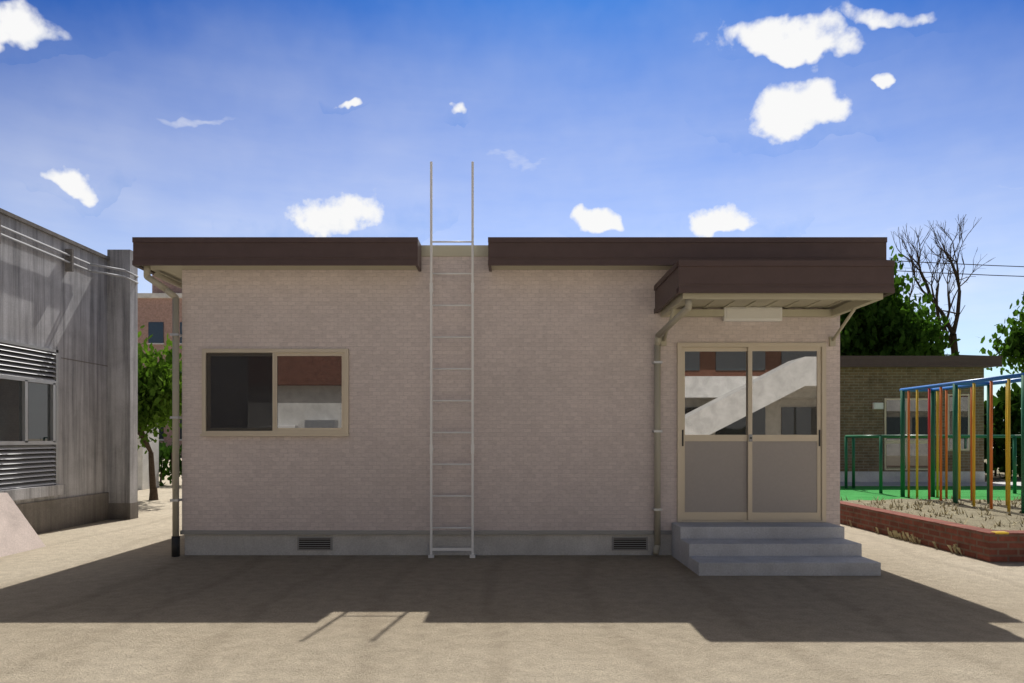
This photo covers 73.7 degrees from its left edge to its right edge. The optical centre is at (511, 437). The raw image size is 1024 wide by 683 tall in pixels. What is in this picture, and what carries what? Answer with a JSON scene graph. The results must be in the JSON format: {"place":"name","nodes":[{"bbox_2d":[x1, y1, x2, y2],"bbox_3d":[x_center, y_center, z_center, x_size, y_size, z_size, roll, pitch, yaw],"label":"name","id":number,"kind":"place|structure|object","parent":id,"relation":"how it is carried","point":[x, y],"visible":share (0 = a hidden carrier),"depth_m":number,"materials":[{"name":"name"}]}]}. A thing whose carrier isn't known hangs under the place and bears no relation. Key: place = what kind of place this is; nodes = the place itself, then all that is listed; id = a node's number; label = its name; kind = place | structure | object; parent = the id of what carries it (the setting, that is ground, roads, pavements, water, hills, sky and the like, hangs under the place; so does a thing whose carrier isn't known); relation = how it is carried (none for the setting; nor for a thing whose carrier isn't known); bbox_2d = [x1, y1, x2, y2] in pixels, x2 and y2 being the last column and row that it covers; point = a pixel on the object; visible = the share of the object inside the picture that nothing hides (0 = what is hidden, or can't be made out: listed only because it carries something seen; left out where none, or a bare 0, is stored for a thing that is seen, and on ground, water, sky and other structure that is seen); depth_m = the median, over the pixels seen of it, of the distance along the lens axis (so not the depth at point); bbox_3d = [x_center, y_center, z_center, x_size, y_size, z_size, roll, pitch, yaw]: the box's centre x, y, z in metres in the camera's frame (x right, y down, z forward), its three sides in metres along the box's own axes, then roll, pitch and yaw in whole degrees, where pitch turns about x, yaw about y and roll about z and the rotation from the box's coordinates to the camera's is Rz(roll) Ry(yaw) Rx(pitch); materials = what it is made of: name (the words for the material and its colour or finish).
{"place":"outdoors","nodes":[
{"label":"outdoors","id":0,"kind":"place"},
{"bbox_2d":[0,208,137,533],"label":"concrete building","id":1,"kind":"structure","parent":0,"point":[68,383],"depth_m":9.79,"materials":[{"name":"grey concrete"}]},
{"bbox_2d":[0,447,1023,682],"bbox_3d":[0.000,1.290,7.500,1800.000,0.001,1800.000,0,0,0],"label":"ground","id":2,"kind":"structure","parent":0,"point":[120,601],"depth_m":4.91,"materials":[{"name":"beige concrete"}]},
{"bbox_2d":[0,493,45,556],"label":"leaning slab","id":3,"kind":"structure","parent":2,"relation":"on","point":[18,533],"depth_m":7.89,"materials":[{"name":"concrete"}]},
{"bbox_2d":[138,425,158,489],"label":"wall","id":4,"kind":"structure","parent":2,"relation":"on","point":[143,472],"depth_m":17.19,"materials":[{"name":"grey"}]},
{"bbox_2d":[138,275,181,456],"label":"distant apartment block","id":5,"kind":"structure","parent":2,"relation":"on","point":[155,312],"depth_m":45.50,"materials":[{"name":"pink tile"}]},
{"bbox_2d":[138,325,181,499],"bbox_3d":[-7.915,-0.441,14.007,3.580,3.662,3.381,0,0,-24],"label":"yard tree","id":6,"kind":"object","parent":2,"relation":"on","point":[155,393],"visible":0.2,"depth_m":13.62,"materials":[{"name":"green plant"}]},
{"bbox_2d":[159,441,181,485],"bbox_3d":[-7.748,0.633,18.597,8.628,1.450,1.191,0,0,0],"label":"yard hedge","id":7,"kind":"object","parent":2,"relation":"on","point":[165,452],"visible":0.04,"depth_m":18.36,"materials":[{"name":"green plant"}]},
{"bbox_2d":[144,266,661,556],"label":"downpipes","id":8,"kind":"object","parent":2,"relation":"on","point":[175,417],"visible":0.98,"depth_m":7.42,"materials":[{"name":"beige"}]},
{"bbox_2d":[428,161,475,557],"bbox_3d":[-0.648,-0.845,7.419,0.506,4.270,0.158,0,0,0],"label":"roof ladder","id":9,"kind":"object","parent":2,"relation":"on","point":[432,549],"visible":1,"depth_m":7.36,"materials":[{"name":"silver metal"}]},
{"bbox_2d":[132,237,886,554],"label":"prefab building","id":10,"kind":"structure","parent":2,"relation":"on","point":[566,329],"depth_m":7.50,"materials":[{"name":"concrete"}]},
{"bbox_2d":[200,349,348,435],"bbox_3d":[-2.591,-0.499,7.508,1.623,0.956,0.105,0,0,0],"label":"sliding window","id":11,"kind":"structure","parent":10,"relation":"attached to","point":[275,392],"depth_m":7.50,"materials":[{"name":"glass"}]},
{"bbox_2d":[677,343,825,521],"bbox_3d":[2.624,-0.060,7.520,1.625,1.965,0.100,0,0,0],"label":"sliding door","id":12,"kind":"structure","parent":10,"relation":"attached to","point":[751,432],"depth_m":7.50,"materials":[{"name":"beige metal"}]},
{"bbox_2d":[654,260,894,345],"bbox_3d":[2.582,-1.334,6.962,2.060,0.674,1.077,0,0,0],"label":"door canopy","id":13,"kind":"object","parent":10,"relation":"attached to","point":[840,287],"visible":0.98,"depth_m":6.43,"materials":[{"name":"brown metal"}]},
{"bbox_2d":[722,307,781,321],"bbox_3d":[2.624,-1.351,7.458,0.637,0.153,0.080,0,0,0],"label":"door light","id":14,"kind":"object","parent":13,"relation":"attached to","point":[752,314],"visible":1,"depth_m":7.42,"materials":[{"name":"white plastic"}]},
{"bbox_2d":[672,522,880,575],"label":"entrance steps","id":15,"kind":"structure","parent":2,"relation":"on","point":[763,549],"depth_m":6.75,"materials":[{"name":"concrete"}]},
{"bbox_2d":[840,356,1002,481],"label":"brick building","id":16,"kind":"structure","parent":2,"relation":"on","point":[871,387],"depth_m":15.70,"materials":[{"name":"brown brick"}]},
{"bbox_2d":[840,501,1023,561],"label":"brick planter wall","id":17,"kind":"structure","parent":2,"relation":"on","point":[984,544],"depth_m":7.87,"materials":[{"name":"red brick"}]},
{"bbox_2d":[0,0,1023,420],"label":"sky","id":18,"kind":"structure","parent":0,"point":[121,120],"materials":[{"name":"blue"}]},
{"bbox_2d":[840,459,1023,529],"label":"playground terrain","id":19,"kind":"structure","parent":0,"point":[865,492],"depth_m":11.06,"materials":[{"name":"soil"}]},
{"bbox_2d":[840,246,960,355],"bbox_3d":[10.748,-2.329,22.531,6.866,7.038,7.866,0,0,0],"label":"green tree","id":20,"kind":"object","parent":19,"relation":"on","point":[892,325],"visible":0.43,"depth_m":19.67,"materials":[{"name":"green plant"}]},
{"bbox_2d":[840,495,1023,554],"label":"dry grass tufts","id":21,"kind":"object","parent":19,"relation":"on","point":[896,534],"visible":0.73,"depth_m":9.17,"materials":[{"name":"beige plant"}]},
{"bbox_2d":[845,435,1020,493],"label":"horizontal bars","id":22,"kind":"object","parent":19,"relation":"on","point":[881,437],"visible":0.81,"depth_m":12.48,"materials":[{"name":"green paint"}]},
{"bbox_2d":[889,214,993,355],"bbox_3d":[14.152,-2.853,22.588,3.780,8.085,4.224,0,0,-11],"label":"bare tree","id":23,"kind":"object","parent":19,"relation":"on","point":[951,329],"visible":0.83,"depth_m":21.95,"materials":[{"name":"brown plant"}]},
{"bbox_2d":[899,373,1023,512],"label":"monkey bars","id":24,"kind":"object","parent":19,"relation":"on","point":[956,387],"visible":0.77,"depth_m":10.73,"materials":[{"name":"multicoloured paint"}]},
{"bbox_2d":[979,292,1023,374],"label":"green tree","id":25,"kind":"object","parent":19,"relation":"on","point":[1012,347],"visible":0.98,"depth_m":23.29,"materials":[{"name":"green plant"}]},
{"bbox_2d":[984,383,1020,478],"bbox_3d":[17.580,-0.242,17.759,13.097,2.882,1.810,0,0,0],"label":"hedge","id":26,"kind":"object","parent":19,"relation":"on","point":[999,429],"visible":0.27,"depth_m":17.38,"materials":[{"name":"green plant"}]},
{"bbox_2d":[896,260,1023,356],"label":"utility wires","id":27,"kind":"object","parent":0,"point":[967,274],"visible":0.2,"depth_m":32.62,"materials":[{"name":"black"}]}
]}

